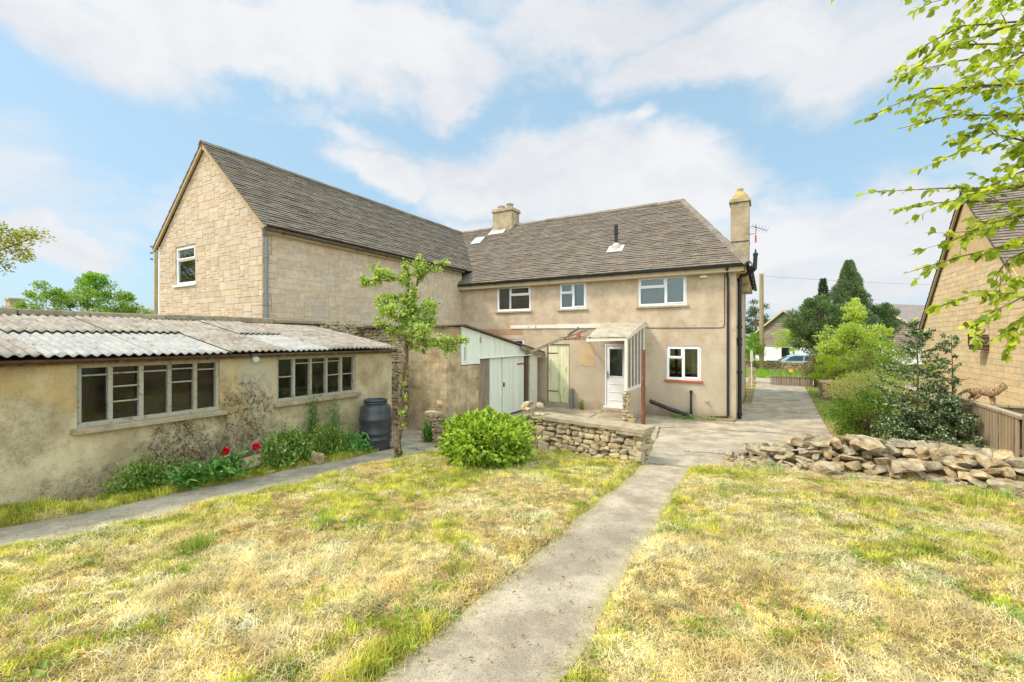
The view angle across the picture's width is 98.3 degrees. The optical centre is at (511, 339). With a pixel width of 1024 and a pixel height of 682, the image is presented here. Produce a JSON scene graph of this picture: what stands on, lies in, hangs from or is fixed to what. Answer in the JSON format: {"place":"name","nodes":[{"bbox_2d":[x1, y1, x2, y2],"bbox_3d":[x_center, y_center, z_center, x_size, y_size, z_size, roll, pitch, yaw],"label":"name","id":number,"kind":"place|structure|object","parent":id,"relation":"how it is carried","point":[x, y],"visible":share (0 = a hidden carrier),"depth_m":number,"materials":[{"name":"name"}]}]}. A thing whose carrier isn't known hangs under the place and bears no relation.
{"place":"outdoors","nodes":[
{"label":"outdoors","id":0,"kind":"place"},
{"bbox_2d":[0,448,422,545],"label":"side path","id":1,"kind":"structure","parent":0,"point":[59,525],"depth_m":5.03,"materials":[{"name":"concrete"}]},
{"bbox_2d":[3,450,687,681],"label":"grass clippings","id":2,"kind":"object","parent":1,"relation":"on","point":[468,612],"depth_m":3.13,"materials":[{"name":"plant"}]},
{"bbox_2d":[389,405,577,450],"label":"patio","id":3,"kind":"structure","parent":0,"point":[410,438],"depth_m":10.41,"materials":[{"name":"concrete"}]},
{"bbox_2d":[421,417,432,442],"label":"weeds","id":4,"kind":"object","parent":3,"relation":"on","point":[428,434],"visible":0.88,"depth_m":9.32,"materials":[{"name":"green plant"}]},
{"bbox_2d":[0,340,1023,681],"bbox_3d":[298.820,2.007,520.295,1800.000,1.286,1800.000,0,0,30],"label":"ground","id":5,"kind":"structure","parent":0,"point":[750,388],"depth_m":3.10,"materials":[{"name":"plant"}]},
{"bbox_2d":[0,221,56,275],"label":"tree","id":6,"kind":"object","parent":5,"relation":"on","point":[18,236],"visible":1,"depth_m":13.08,"materials":[{"name":"green plant"}]},
{"bbox_2d":[12,271,153,313],"bbox_3d":[-19.086,-0.323,19.925,4.597,5.446,4.583,0,0,9],"label":"tree","id":7,"kind":"object","parent":5,"relation":"on","point":[83,296],"visible":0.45,"depth_m":19.71,"materials":[{"name":"green plant"}]},
{"bbox_2d":[96,452,204,497],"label":"weeds","id":8,"kind":"object","parent":5,"relation":"on","point":[144,472],"visible":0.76,"depth_m":5.43,"materials":[{"name":"green plant"}]},
{"bbox_2d":[150,246,157,313],"bbox_3d":[-16.052,-0.875,20.000,0.313,6.950,0.428,0,0,9],"label":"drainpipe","id":9,"kind":"object","parent":5,"relation":"on","point":[156,282],"visible":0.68,"depth_m":19.93,"materials":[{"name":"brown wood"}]},
{"bbox_2d":[152,547,223,585],"bbox_3d":[-2.342,1.625,3.162,0.317,0.135,0.440,0,0,9],"label":"grass tuft","id":10,"kind":"object","parent":5,"relation":"on","point":[183,569],"visible":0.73,"depth_m":3.15,"materials":[{"name":"green plant"}]},
{"bbox_2d":[166,523,219,555],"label":"grass tuft","id":11,"kind":"object","parent":5,"relation":"on","point":[200,544],"visible":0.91,"depth_m":3.61,"materials":[{"name":"green plant"}]},
{"bbox_2d":[0,313,400,507],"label":"shed","id":12,"kind":"structure","parent":5,"relation":"on","point":[82,411],"depth_m":6.02,"materials":[{"name":"paint"}]},
{"bbox_2d":[70,360,227,435],"bbox_3d":[-4.647,0.700,5.788,0.205,0.800,1.670,0,0,30],"label":"window","id":13,"kind":"structure","parent":12,"relation":"in","point":[109,394],"depth_m":5.67,"materials":[{"name":"paint"}]},
{"bbox_2d":[302,377,319,441],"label":"creeper","id":14,"kind":"object","parent":12,"relation":"attached to","point":[311,421],"visible":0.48,"depth_m":7.61,"materials":[{"name":"green plant"}]},
{"bbox_2d":[273,355,361,407],"bbox_3d":[-3.437,0.700,7.896,0.205,0.800,1.730,0,0,30],"label":"window","id":15,"kind":"structure","parent":12,"relation":"in","point":[335,372],"depth_m":7.85,"materials":[{"name":"paint"}]},
{"bbox_2d":[322,388,343,449],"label":"creeper","id":16,"kind":"object","parent":12,"relation":"attached to","point":[334,418],"visible":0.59,"depth_m":8.00,"materials":[{"name":"green plant"}]},
{"bbox_2d":[0,307,401,351],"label":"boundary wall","id":17,"kind":"structure","parent":5,"relation":"on","point":[346,328],"depth_m":8.68,"materials":[{"name":"stone"}]},
{"bbox_2d":[164,442,260,489],"bbox_3d":[-3.964,1.715,5.892,1.106,0.530,0.891,0,0,-33],"label":"flower plant","id":18,"kind":"object","parent":5,"relation":"on","point":[216,469],"visible":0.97,"depth_m":5.79,"materials":[{"name":"green plant"}]},
{"bbox_2d":[238,457,259,468],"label":"stone","id":19,"kind":"object","parent":5,"relation":"on","point":[248,459],"visible":0.62,"depth_m":6.50,"materials":[{"name":"beige stone"}]},
{"bbox_2d":[251,453,295,469],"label":"weeds","id":20,"kind":"object","parent":5,"relation":"on","point":[280,461],"visible":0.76,"depth_m":6.70,"materials":[{"name":"green plant"}]},
{"bbox_2d":[250,425,320,464],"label":"weeds","id":21,"kind":"object","parent":5,"relation":"on","point":[294,442],"visible":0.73,"depth_m":6.95,"materials":[{"name":"green plant"}]},
{"bbox_2d":[152,139,472,325],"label":"house","id":22,"kind":"structure","parent":5,"relation":"on","point":[240,235],"depth_m":11.94,"materials":[{"name":"beige stone"}]},
{"bbox_2d":[172,244,195,287],"bbox_3d":[-8.950,-1.998,12.155,1.210,1.125,0.155,0,0,30],"label":"window","id":23,"kind":"structure","parent":22,"relation":"in","point":[186,254],"depth_m":12.21,"materials":[{"name":"white plastic"}]},
{"bbox_2d":[311,451,323,463],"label":"stone","id":24,"kind":"object","parent":5,"relation":"on","point":[317,456],"visible":0.98,"depth_m":7.09,"materials":[{"name":"beige stone"}]},
{"bbox_2d":[297,416,358,456],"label":"weeds","id":25,"kind":"object","parent":5,"relation":"on","point":[328,444],"visible":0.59,"depth_m":7.62,"materials":[{"name":"green plant"}]},
{"bbox_2d":[342,428,373,454],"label":"weeds","id":26,"kind":"object","parent":5,"relation":"on","point":[361,444],"visible":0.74,"depth_m":8.08,"materials":[{"name":"green plant"}]},
{"bbox_2d":[359,398,391,450],"bbox_3d":[-2.641,1.643,8.574,0.626,0.960,0.626,0,0,30],"label":"barrel","id":27,"kind":"object","parent":5,"relation":"on","point":[375,417],"visible":0.86,"depth_m":8.34,"materials":[{"name":"plastic"}]},
{"bbox_2d":[357,252,469,458],"bbox_3d":[-1.674,0.302,7.500,1.935,3.606,1.335,0,0,30],"label":"tree","id":28,"kind":"object","parent":5,"relation":"on","point":[413,325],"visible":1,"depth_m":7.48,"materials":[{"name":"green plant"}]},
{"bbox_2d":[356,324,545,429],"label":"garage","id":29,"kind":"structure","parent":5,"relation":"on","point":[498,373],"depth_m":11.63,"materials":[{"name":"paint"}]},
{"bbox_2d":[480,359,488,410],"bbox_3d":[-0.770,1.392,12.176,0.036,1.695,0.484,0,0,30],"label":"door","id":30,"kind":"structure","parent":29,"relation":"in","point":[484,363],"depth_m":12.17,"materials":[{"name":"brown wood"}]},
{"bbox_2d":[489,358,501,412],"bbox_3d":[-0.478,1.392,12.683,0.037,1.695,0.634,0,0,30],"label":"door","id":31,"kind":"structure","parent":29,"relation":"in","point":[495,364],"depth_m":12.66,"materials":[{"name":"white paint"}]},
{"bbox_2d":[502,356,525,414],"bbox_3d":[0.091,1.392,13.632,0.080,1.695,1.467,0,0,30],"label":"door","id":32,"kind":"structure","parent":29,"relation":"in","point":[512,367],"depth_m":13.52,"materials":[{"name":"green paint"}]},
{"bbox_2d":[433,400,541,471],"bbox_3d":[-0.441,1.522,7.009,1.687,1.105,1.700,0,0,-33],"label":"shrub","id":33,"kind":"object","parent":5,"relation":"on","point":[474,437],"visible":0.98,"depth_m":6.60,"materials":[{"name":"green plant"}]},
{"bbox_2d":[0,447,1022,681],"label":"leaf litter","id":34,"kind":"object","parent":5,"relation":"on","point":[429,660],"visible":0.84,"depth_m":2.93,"materials":[{"name":"brown plant"}]},
{"bbox_2d":[525,322,646,421],"bbox_3d":[2.091,0.905,13.583,3.568,2.890,2.079,0,0,30],"label":"porch","id":35,"kind":"object","parent":5,"relation":"on","point":[633,333],"visible":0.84,"depth_m":12.61,"materials":[{"name":"plastic"}]},
{"bbox_2d":[529,412,655,464],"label":"wall","id":36,"kind":"structure","parent":5,"relation":"on","point":[603,438],"depth_m":7.61,"materials":[{"name":"stone"}]},
{"bbox_2d":[457,188,767,422],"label":"house","id":37,"kind":"structure","parent":5,"relation":"on","point":[677,277],"depth_m":14.56,"materials":[{"name":"beige paint"}]},
{"bbox_2d":[495,286,531,312],"bbox_3d":[0.058,-1.428,15.964,1.520,0.965,0.155,0,0,30],"label":"window","id":38,"kind":"structure","parent":37,"relation":"in","point":[510,310],"depth_m":15.98,"materials":[{"name":"white plastic"}]},
{"bbox_2d":[548,345,568,402],"bbox_3d":[1.597,1.175,15.132,0.777,1.950,0.065,0,0,30],"label":"plank door","id":39,"kind":"structure","parent":37,"relation":"in","point":[558,355],"depth_m":15.11,"materials":[{"name":"beige paint"}]},
{"bbox_2d":[557,283,587,310],"bbox_3d":[2.070,-1.410,14.878,1.090,1.000,0.274,0,0,30],"label":"window","id":40,"kind":"structure","parent":37,"relation":"in","point":[568,290],"depth_m":14.91,"materials":[{"name":"white plastic"}]},
{"bbox_2d":[607,346,624,406],"bbox_3d":[3.354,1.180,14.163,0.620,1.930,0.235,0,0,30],"label":"door","id":41,"kind":"structure","parent":37,"relation":"in","point":[615,354],"depth_m":14.19,"materials":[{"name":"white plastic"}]},
{"bbox_2d":[636,276,688,308],"bbox_3d":[4.563,-1.410,13.446,1.540,1.000,0.274,0,0,30],"label":"window","id":42,"kind":"structure","parent":37,"relation":"in","point":[668,291],"depth_m":13.44,"materials":[{"name":"white plastic"}]},
{"bbox_2d":[664,346,702,382],"bbox_3d":[5.100,0.755,13.137,1.080,1.110,0.274,0,0,30],"label":"window","id":43,"kind":"structure","parent":37,"relation":"in","point":[695,350],"depth_m":13.09,"materials":[{"name":"white plastic"}]},
{"bbox_2d":[746,332,767,367],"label":"shrub","id":44,"kind":"object","parent":5,"relation":"on","point":[754,337],"visible":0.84,"depth_m":32.83,"materials":[{"name":"green plant"}]},
{"bbox_2d":[746,299,769,345],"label":"tree","id":45,"kind":"object","parent":5,"relation":"on","point":[751,314],"visible":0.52,"depth_m":61.83,"materials":[{"name":"green plant"}]},
{"bbox_2d":[771,328,808,353],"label":"tree","id":46,"kind":"object","parent":5,"relation":"on","point":[785,332],"visible":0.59,"depth_m":40.07,"materials":[{"name":"green plant"}]},
{"bbox_2d":[753,310,827,360],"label":"barn","id":47,"kind":"structure","parent":5,"relation":"on","point":[772,326],"depth_m":53.20,"materials":[{"name":"paint"}]},
{"bbox_2d":[776,354,813,361],"bbox_3d":[22.455,1.950,35.076,3.994,1.460,1.760,0,0,24],"label":"car","id":48,"kind":"object","parent":5,"relation":"on","point":[795,358],"visible":0.1,"depth_m":34.51,"materials":[{"name":"blue paint"}]},
{"bbox_2d":[803,278,829,365],"bbox_3d":[21.000,-0.848,29.984,2.357,6.695,2.145,0,0,-6],"label":"tree","id":49,"kind":"object","parent":5,"relation":"on","point":[822,285],"visible":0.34,"depth_m":29.89,"materials":[{"name":"green plant"}]},
{"bbox_2d":[778,294,861,370],"bbox_3d":[18.839,-0.198,27.038,4.172,5.195,4.550,0,0,-8],"label":"tree","id":50,"kind":"object","parent":5,"relation":"on","point":[802,326],"visible":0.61,"depth_m":26.69,"materials":[{"name":"green plant"}]},
{"bbox_2d":[746,367,894,382],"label":"verge grass","id":51,"kind":"structure","parent":5,"relation":"on","point":[763,373],"depth_m":28.32,"materials":[{"name":"green plant"}]},
{"bbox_2d":[800,348,851,386],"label":"hedge","id":52,"kind":"object","parent":5,"relation":"on","point":[810,369],"visible":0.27,"depth_m":21.06,"materials":[{"name":"green plant"}]},
{"bbox_2d":[810,354,859,381],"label":"shrub","id":53,"kind":"object","parent":5,"relation":"on","point":[830,363],"visible":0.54,"depth_m":17.49,"materials":[{"name":"green plant"}]},
{"bbox_2d":[746,360,923,374],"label":"roadside wall","id":54,"kind":"structure","parent":5,"relation":"on","point":[773,364],"depth_m":32.61,"materials":[{"name":"stone"}]},
{"bbox_2d":[817,379,856,399],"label":"garden wall","id":55,"kind":"structure","parent":5,"relation":"on","point":[822,394],"depth_m":16.67,"materials":[{"name":"stone"}]},
{"bbox_2d":[759,274,924,368],"bbox_3d":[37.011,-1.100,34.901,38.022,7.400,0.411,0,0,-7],"label":"telegraph pole","id":56,"kind":"object","parent":5,"relation":"on","point":[761,313],"visible":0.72,"depth_m":32.46,"materials":[{"name":"brown wood"}]},
{"bbox_2d":[804,259,883,371],"bbox_3d":[21.927,-1.385,28.922,4.872,7.769,4.470,0,0,-4],"label":"tree","id":57,"kind":"object","parent":5,"relation":"on","point":[850,278],"visible":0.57,"depth_m":28.51,"materials":[{"name":"green plant"}]},
{"bbox_2d":[813,297,896,365],"bbox_3d":[13.976,0.343,18.080,2.948,4.114,2.687,0,0,30],"label":"tree","id":58,"kind":"object","parent":5,"relation":"on","point":[863,338],"visible":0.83,"depth_m":17.86,"materials":[{"name":"green plant"}]},
{"bbox_2d":[825,374,890,426],"bbox_3d":[8.460,1.529,10.815,1.245,1.491,1.757,0,0,-2],"label":"shrub","id":59,"kind":"object","parent":5,"relation":"on","point":[839,386],"visible":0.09,"depth_m":10.95,"materials":[{"name":"green plant"}]},
{"bbox_2d":[835,346,895,387],"bbox_3d":[13.317,1.331,16.561,1.828,2.139,2.000,0,0,-41],"label":"shrub","id":60,"kind":"object","parent":5,"relation":"on","point":[865,355],"visible":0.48,"depth_m":16.57,"materials":[{"name":"green plant"}]},
{"bbox_2d":[820,367,914,439],"bbox_3d":[7.293,1.394,9.142,1.601,1.663,1.772,0,0,30],"label":"shrub","id":61,"kind":"object","parent":5,"relation":"on","point":[854,413],"visible":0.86,"depth_m":9.00,"materials":[{"name":"green plant"}]},
{"bbox_2d":[722,447,1023,500],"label":"rubble","id":62,"kind":"object","parent":5,"relation":"on","point":[744,456],"visible":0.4,"depth_m":6.25,"materials":[{"name":"stone"}]},
{"bbox_2d":[745,442,770,457],"bbox_3d":[3.967,1.795,7.147,0.377,0.194,0.232,0,0,37],"label":"stone","id":63,"kind":"object","parent":62,"relation":"on","point":[751,447],"visible":0.68,"depth_m":7.13,"materials":[{"name":"beige stone"}]},
{"bbox_2d":[807,461,840,475],"bbox_3d":[4.405,1.837,6.249,0.389,0.200,0.227,0,0,30],"label":"stone","id":64,"kind":"object","parent":62,"relation":"on","point":[822,467],"visible":0.93,"depth_m":6.20,"materials":[{"name":"beige stone"}]},
{"bbox_2d":[870,452,889,456],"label":"stone","id":65,"kind":"object","parent":62,"relation":"on","point":[880,455],"visible":0.86,"depth_m":6.25,"materials":[{"name":"beige stone"}]},
{"bbox_2d":[849,435,885,454],"bbox_3d":[5.025,1.498,6.249,0.392,0.238,0.277,0,0,30],"label":"stone","id":66,"kind":"object","parent":65,"relation":"on","point":[870,444],"visible":1,"depth_m":6.21,"materials":[{"name":"beige stone"}]},
{"bbox_2d":[891,459,925,473],"bbox_3d":[5.194,1.696,5.836,0.227,0.191,0.401,0,0,-25],"label":"stone","id":67,"kind":"object","parent":62,"relation":"on","point":[901,465],"visible":1,"depth_m":5.79,"materials":[{"name":"beige stone"}]},
{"bbox_2d":[901,447,918,458],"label":"stone","id":68,"kind":"object","parent":62,"relation":"on","point":[909,452],"visible":0.92,"depth_m":6.08,"materials":[{"name":"beige stone"}]},
{"bbox_2d":[900,440,925,456],"bbox_3d":[5.647,1.552,6.248,0.291,0.296,0.263,0,0,30],"label":"stone","id":69,"kind":"object","parent":62,"relation":"on","point":[920,441],"visible":0.25,"depth_m":6.17,"materials":[{"name":"beige stone"}]},
{"bbox_2d":[887,438,914,447],"bbox_3d":[5.473,1.473,6.247,0.300,0.123,0.235,0,0,30],"label":"stone","id":70,"kind":"object","parent":69,"relation":"on","point":[896,442],"visible":0.89,"depth_m":6.21,"materials":[{"name":"beige stone"}]},
{"bbox_2d":[919,461,942,471],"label":"stone","id":71,"kind":"object","parent":62,"relation":"on","point":[929,466],"visible":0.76,"depth_m":5.74,"materials":[{"name":"beige stone"}]},
{"bbox_2d":[970,470,993,479],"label":"stone","id":72,"kind":"object","parent":62,"relation":"on","point":[979,474],"visible":0.87,"depth_m":5.44,"materials":[{"name":"beige stone"}]},
{"bbox_2d":[979,468,1002,474],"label":"stone","id":73,"kind":"object","parent":72,"relation":"on","point":[991,471],"visible":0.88,"depth_m":5.38,"materials":[{"name":"beige stone"}]},
{"bbox_2d":[975,453,991,467],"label":"stone","id":74,"kind":"object","parent":73,"relation":"on","point":[984,461],"visible":1,"depth_m":5.53,"materials":[{"name":"beige stone"}]},
{"bbox_2d":[991,459,1011,467],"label":"stone","id":75,"kind":"object","parent":62,"relation":"on","point":[996,464],"visible":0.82,"depth_m":5.43,"materials":[{"name":"beige stone"}]},
{"bbox_2d":[991,449,1014,461],"bbox_3d":[6.109,1.490,5.531,0.188,0.214,0.215,0,0,-9],"label":"stone","id":76,"kind":"object","parent":75,"relation":"on","point":[1000,455],"visible":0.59,"depth_m":5.50,"materials":[{"name":"beige stone"}]},
{"bbox_2d":[986,477,1023,493],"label":"stone","id":77,"kind":"object","parent":62,"relation":"on","point":[996,482],"visible":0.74,"depth_m":5.22,"materials":[{"name":"beige stone"}]},
{"bbox_2d":[999,466,1016,479],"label":"stone","id":78,"kind":"object","parent":62,"relation":"on","point":[1008,472],"visible":0.89,"depth_m":5.31,"materials":[{"name":"beige stone"}]},
{"bbox_2d":[1012,466,1023,473],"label":"stone","id":79,"kind":"object","parent":62,"relation":"on","point":[1017,469],"visible":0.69,"depth_m":5.33,"materials":[{"name":"beige stone"}]},
{"bbox_2d":[1004,457,1023,467],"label":"stone","id":80,"kind":"object","parent":79,"relation":"on","point":[1018,462],"visible":0.93,"depth_m":5.36,"materials":[{"name":"beige stone"}]},
{"bbox_2d":[869,302,902,349],"bbox_3d":[24.443,-0.076,29.995,3.213,4.953,3.368,0,0,-40],"label":"tree","id":81,"kind":"object","parent":5,"relation":"on","point":[886,313],"visible":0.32,"depth_m":29.13,"materials":[{"name":"green plant"}]},
{"bbox_2d":[872,303,924,364],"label":"barn","id":82,"kind":"structure","parent":5,"relation":"on","point":[909,313],"depth_m":44.15,"materials":[{"name":"grey"}]},
{"bbox_2d":[870,341,941,398],"bbox_3d":[13.148,1.183,14.935,2.076,2.234,1.754,0,0,2],"label":"shrub","id":83,"kind":"object","parent":5,"relation":"on","point":[887,360],"visible":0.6,"depth_m":15.01,"materials":[{"name":"green plant"}]},
{"bbox_2d":[831,0,1023,361],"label":"tree","id":84,"kind":"object","parent":5,"relation":"on","point":[973,194],"visible":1,"depth_m":2.60,"materials":[{"name":"green plant"}]},
{"bbox_2d":[869,319,989,447],"bbox_3d":[7.171,0.861,7.563,1.581,2.438,1.955,0,0,-9],"label":"tree","id":85,"kind":"object","parent":5,"relation":"on","point":[917,424],"visible":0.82,"depth_m":7.53,"materials":[{"name":"green plant"}]},
{"bbox_2d":[929,401,1023,435],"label":"fence","id":86,"kind":"object","parent":5,"relation":"on","point":[1017,408],"visible":0.05,"depth_m":7.38,"materials":[{"name":"brown wood"}]},
{"bbox_2d":[954,382,1007,404],"bbox_3d":[7.909,0.908,7.529,0.713,0.380,0.184,0,0,38],"label":"cat","id":87,"kind":"object","parent":86,"relation":"on","point":[991,393],"visible":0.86,"depth_m":7.43},
{"bbox_2d":[959,397,1023,456],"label":"fence","id":88,"kind":"object","parent":5,"relation":"on","point":[1000,428],"visible":0.57,"depth_m":6.61,"materials":[{"name":"brown wood"}]},
{"bbox_2d":[965,587,1023,626],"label":"grass tuft","id":89,"kind":"object","parent":5,"relation":"on","point":[1014,614],"visible":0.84,"depth_m":2.60,"materials":[{"name":"green plant"}]},
{"bbox_3d":[7.146,2.027,7.002,0.785,0.646,1.238,0,0,30],"label":"retaining wall","id":90,"kind":"object","parent":5,"relation":"on","visible":0},
{"bbox_2d":[919,437,995,452],"bbox_3d":[7.121,1.710,7.038,0.740,0.060,1.300,0,0,30],"label":"ledge","id":91,"kind":"object","parent":90,"relation":"on","point":[970,447],"visible":0.06,"depth_m":6.99,"materials":[{"name":"stone"}]},
{"bbox_2d":[0,0,1023,339],"label":"sky","id":92,"kind":"structure","parent":0,"point":[449,113],"materials":[{"name":"blue"}]},
{"bbox_2d":[380,464,687,681],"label":"garden path","id":93,"kind":"structure","parent":0,"point":[534,623],"depth_m":2.81,"materials":[{"name":"concrete"}]},
{"bbox_2d":[495,408,832,467],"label":"patio","id":94,"kind":"structure","parent":0,"point":[670,445],"depth_m":10.12,"materials":[{"name":"concrete"}]},
{"bbox_2d":[393,398,818,466],"bbox_3d":[4.215,2.137,12.762,8.421,0.327,13.459,0,0,30],"label":"joint moss","id":95,"kind":"object","parent":94,"relation":"on","point":[657,436],"visible":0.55,"depth_m":10.81,"materials":[{"name":"green plant"}]},
{"bbox_2d":[641,350,645,423],"bbox_3d":[3.360,1.310,11.332,0.119,2.080,0.119,0,0,30],"label":"post","id":96,"kind":"object","parent":94,"relation":"on","point":[643,389],"visible":0.83,"depth_m":11.28,"materials":[{"name":"red metal"}]},
{"bbox_2d":[649,399,689,415],"bbox_3d":[4.644,2.041,13.087,1.153,0.466,0.173,0,0,34],"label":"old gutter","id":97,"kind":"object","parent":94,"relation":"on","point":[663,406],"visible":0.95,"depth_m":13.05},
{"bbox_2d":[734,383,829,432],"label":"driveway","id":98,"kind":"structure","parent":0,"point":[793,417],"depth_m":14.26,"materials":[{"name":"concrete"}]},
{"bbox_2d":[771,369,812,385],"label":"gate","id":99,"kind":"structure","parent":98,"relation":"on","point":[796,380],"depth_m":21.82,"materials":[{"name":"brown wood"}]},
{"bbox_2d":[746,377,920,390],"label":"pavement","id":100,"kind":"structure","parent":0,"point":[764,380],"depth_m":23.31,"materials":[{"name":"concrete"}]},
{"bbox_2d":[806,386,992,447],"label":"grass","id":101,"kind":"structure","parent":0,"point":[809,388],"depth_m":15.19,"materials":[{"name":"green plant"}]},
{"bbox_2d":[917,183,1023,405],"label":"house","id":102,"kind":"structure","parent":0,"point":[985,365],"depth_m":12.05,"materials":[{"name":"beige brick"}]},
{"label":"stone","id":103,"kind":"object","parent":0,"visible":0},
{"bbox_2d":[774,455,785,458],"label":"stone","id":104,"kind":"object","parent":103,"relation":"on","point":[779,457],"visible":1,"depth_m":6.72,"materials":[{"name":"beige stone"}]},
{"bbox_2d":[781,452,794,458],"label":"stone","id":105,"kind":"object","parent":104,"relation":"on","point":[788,455],"visible":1,"depth_m":6.72,"materials":[{"name":"beige stone"}]},
{"bbox_2d":[759,446,787,452],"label":"stone","id":106,"kind":"object","parent":105,"relation":"on","point":[770,449],"visible":1,"depth_m":6.85,"materials":[{"name":"beige stone"}]},
{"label":"stone","id":107,"kind":"object","parent":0,"visible":0},
{"bbox_2d":[820,446,831,459],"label":"stone","id":108,"kind":"object","parent":107,"relation":"on","point":[826,455],"visible":0.84,"depth_m":6.53,"materials":[{"name":"beige stone"}]},
{"bbox_2d":[801,441,829,446],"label":"stone","id":109,"kind":"object","parent":108,"relation":"on","point":[818,443],"visible":1,"depth_m":6.58,"materials":[{"name":"beige stone"}]},
{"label":"stone","id":110,"kind":"object","parent":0,"visible":0},
{"bbox_2d":[913,446,936,457],"bbox_3d":[5.633,1.541,6.032,0.236,0.175,0.266,0,0,30],"label":"stone","id":111,"kind":"object","parent":110,"relation":"on","point":[922,452],"visible":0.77,"depth_m":5.97,"materials":[{"name":"beige stone"}]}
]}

